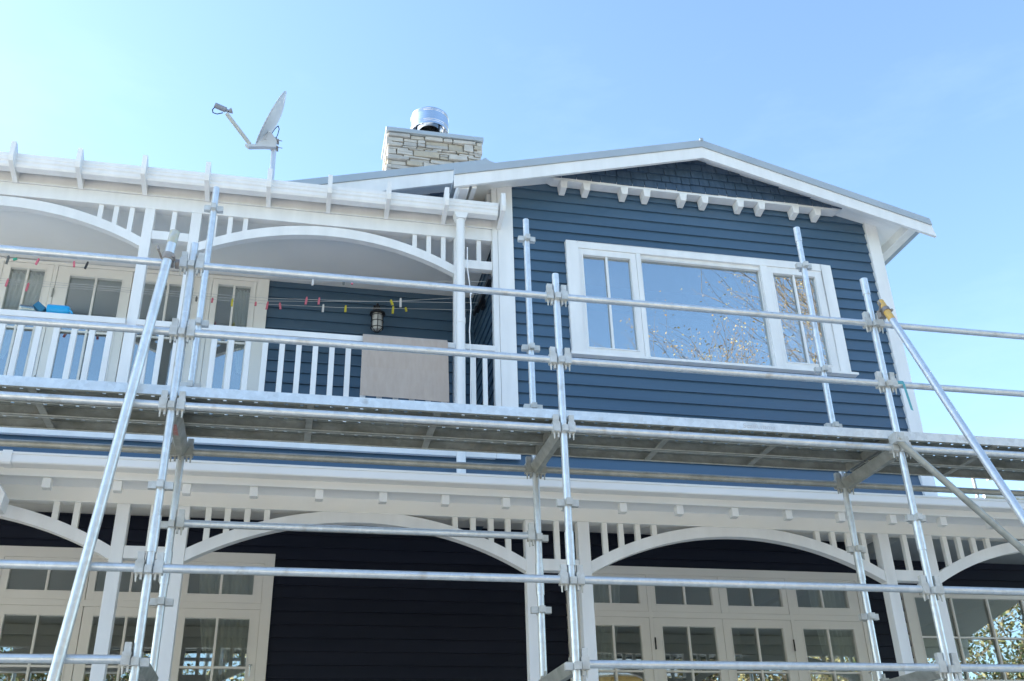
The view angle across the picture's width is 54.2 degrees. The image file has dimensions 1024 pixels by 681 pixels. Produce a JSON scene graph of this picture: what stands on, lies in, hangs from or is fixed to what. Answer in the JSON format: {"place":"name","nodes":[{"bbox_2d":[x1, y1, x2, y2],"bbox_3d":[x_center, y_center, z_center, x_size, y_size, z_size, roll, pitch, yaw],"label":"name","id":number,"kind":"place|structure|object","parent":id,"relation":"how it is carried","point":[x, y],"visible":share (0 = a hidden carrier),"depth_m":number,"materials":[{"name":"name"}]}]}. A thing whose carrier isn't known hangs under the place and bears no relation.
{"place":"outdoors","nodes":[
{"label":"outdoors","id":0,"kind":"place"},
{"bbox_2d":[33,301,45,311],"bbox_3d":[-4.267,-0.292,9.043,0.100,0.065,0.070,40,-33,3],"label":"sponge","id":1,"kind":"object","parent":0,"point":[39,306],"visible":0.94,"depth_m":9.02,"materials":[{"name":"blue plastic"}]},
{"bbox_2d":[46,304,72,313],"bbox_3d":[-4.089,-0.268,9.074,0.228,0.103,0.103,4,-28,-12],"label":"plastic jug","id":2,"kind":"object","parent":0,"point":[51,308],"visible":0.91,"depth_m":9.03,"materials":[{"name":"blue plastic"}]},
{"bbox_2d":[0,186,1023,680],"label":"scaffolding","id":3,"kind":"object","parent":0,"point":[570,576],"visible":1,"depth_m":6.48,"materials":[{"name":"metal"}]},
{"bbox_2d":[0,414,164,435],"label":"scaffold plank","id":4,"kind":"object","parent":3,"relation":"on","point":[72,424],"visible":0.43,"depth_m":6.50,"materials":[{"name":"metal"}]},
{"bbox_2d":[0,400,166,422],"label":"scaffold plank","id":5,"kind":"object","parent":3,"relation":"on","point":[33,408],"visible":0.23,"depth_m":6.32,"materials":[{"name":"metal"}]},
{"bbox_2d":[0,375,170,408],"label":"scaffold plank","id":6,"kind":"object","parent":3,"relation":"on","point":[10,383],"visible":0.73,"depth_m":5.99,"materials":[{"name":"metal"}]},
{"bbox_2d":[185,424,543,454],"bbox_3d":[-0.980,0.651,6.807,2.409,0.066,0.220,4,-28,-12],"label":"scaffold plank","id":7,"kind":"object","parent":3,"relation":"on","point":[312,437],"visible":0.47,"depth_m":6.86,"materials":[{"name":"metal"}]},
{"bbox_2d":[183,410,550,443],"bbox_3d":[-0.932,0.548,6.610,2.409,0.066,0.220,4,-28,-12],"label":"scaffold plank","id":8,"kind":"object","parent":3,"relation":"on","point":[347,426],"visible":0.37,"depth_m":6.66,"materials":[{"name":"metal"}]},
{"bbox_2d":[178,386,558,430],"bbox_3d":[-0.883,0.445,6.412,2.409,0.066,0.222,4,-28,-12],"label":"scaffold plank","id":9,"kind":"object","parent":3,"relation":"on","point":[351,404],"visible":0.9,"depth_m":6.36,"materials":[{"name":"metal"}]},
{"bbox_2d":[552,445,861,471],"bbox_3d":[1.396,0.832,7.296,2.409,0.066,0.220,4,-28,-12],"label":"scaffold plank","id":10,"kind":"object","parent":3,"relation":"on","point":[701,458],"visible":0.4,"depth_m":7.37,"materials":[{"name":"metal"}]},
{"bbox_2d":[560,433,877,460],"bbox_3d":[1.445,0.729,7.099,2.409,0.066,0.220,4,-28,-12],"label":"scaffold plank","id":11,"kind":"object","parent":3,"relation":"on","point":[654,443],"visible":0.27,"depth_m":7.17,"materials":[{"name":"metal"}]},
{"bbox_2d":[566,410,892,449],"bbox_3d":[1.494,0.625,6.900,2.409,0.066,0.224,4,-28,-12],"label":"scaffold plank","id":12,"kind":"object","parent":3,"relation":"on","point":[645,422],"visible":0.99,"depth_m":6.85,"materials":[{"name":"metal"}]},
{"bbox_2d":[850,460,1023,480],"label":"scaffold plank","id":13,"kind":"object","parent":3,"relation":"on","point":[958,472],"visible":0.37,"depth_m":7.77,"materials":[{"name":"metal"}]},
{"bbox_2d":[865,450,1023,469],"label":"scaffold plank","id":14,"kind":"object","parent":3,"relation":"on","point":[973,461],"visible":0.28,"depth_m":7.58,"materials":[{"name":"metal"}]},
{"bbox_2d":[900,431,1023,458],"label":"scaffold plank","id":15,"kind":"object","parent":3,"relation":"on","point":[961,441],"visible":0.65,"depth_m":7.20,"materials":[{"name":"metal"}]},
{"bbox_2d":[0,0,1023,497],"label":"sky","id":16,"kind":"structure","parent":0,"point":[915,106],"materials":[{"name":"blue"}]},
{"label":"ground","id":17,"kind":"structure","parent":0,"visible":0},
{"bbox_2d":[0,106,1023,680],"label":"house","id":18,"kind":"structure","parent":17,"relation":"on","point":[696,222],"depth_m":10.24,"materials":[{"name":"blue paint"}]},
{"bbox_2d":[0,257,269,416],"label":"balcony door set","id":19,"kind":"structure","parent":18,"relation":"in","point":[244,314],"depth_m":10.49,"materials":[{"name":"beige paint"}]},
{"bbox_2d":[0,545,275,680],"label":"verandah door set","id":20,"kind":"structure","parent":18,"relation":"in","point":[231,610],"depth_m":9.58,"materials":[{"name":"beige paint"}]},
{"bbox_2d":[0,258,491,315],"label":"clothesline","id":21,"kind":"object","parent":18,"relation":"attached to","point":[481,301],"visible":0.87,"depth_m":10.39,"materials":[{"name":"black metal"}]},
{"bbox_2d":[212,91,286,179],"bbox_3d":[-2.968,-1.977,11.310,0.799,2.012,0.618,-4,-27,4],"label":"satellite dish","id":22,"kind":"object","parent":18,"relation":"attached to","point":[266,139],"visible":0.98,"depth_m":11.38,"materials":[{"name":"silver metal"}]},
{"bbox_2d":[370,303,384,332],"bbox_3d":[-1.473,-0.248,10.914,0.170,0.424,0.285,4,-28,-12],"label":"wall lantern","id":23,"kind":"object","parent":18,"relation":"attached to","point":[377,314],"depth_m":10.80,"materials":[{"name":"white glass"}]},
{"bbox_2d":[360,334,448,402],"bbox_3d":[-1.024,0.297,9.525,0.830,0.675,0.231,4,-28,-12],"label":"towel","id":24,"kind":"object","parent":18,"relation":"hanging from","point":[416,376],"visible":0.77,"depth_m":9.42,"materials":[{"name":"grey fabric"}]},
{"bbox_2d":[467,247,471,428],"bbox_3d":[-0.408,-0.034,9.613,0.052,2.030,0.051,4,-28,-12],"label":"hanging cable","id":25,"kind":"object","parent":18,"relation":"hanging from","point":[469,325],"visible":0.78,"depth_m":9.68,"materials":[{"name":"black plastic"}]},
{"bbox_2d":[564,240,858,377],"bbox_3d":[2.091,-0.324,10.625,3.145,1.365,0.175,4,-28,-12],"label":"front window","id":26,"kind":"structure","parent":18,"relation":"in","point":[821,282],"depth_m":10.63,"materials":[{"name":"white paint"}]},
{"bbox_2d":[566,565,876,680],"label":"verandah door set","id":27,"kind":"structure","parent":18,"relation":"in","point":[844,638],"depth_m":10.76,"materials":[{"name":"beige paint"}]},
{"bbox_2d":[900,592,1023,680],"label":"verandah window","id":28,"kind":"structure","parent":18,"relation":"in","point":[908,599],"depth_m":11.24,"materials":[{"name":"beige paint"}]},
{"bbox_2d":[971,478,1023,499],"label":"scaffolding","id":29,"kind":"object","parent":17,"relation":"on","point":[992,496],"visible":0.27,"depth_m":15.56,"materials":[{"name":"metal"}]}
]}

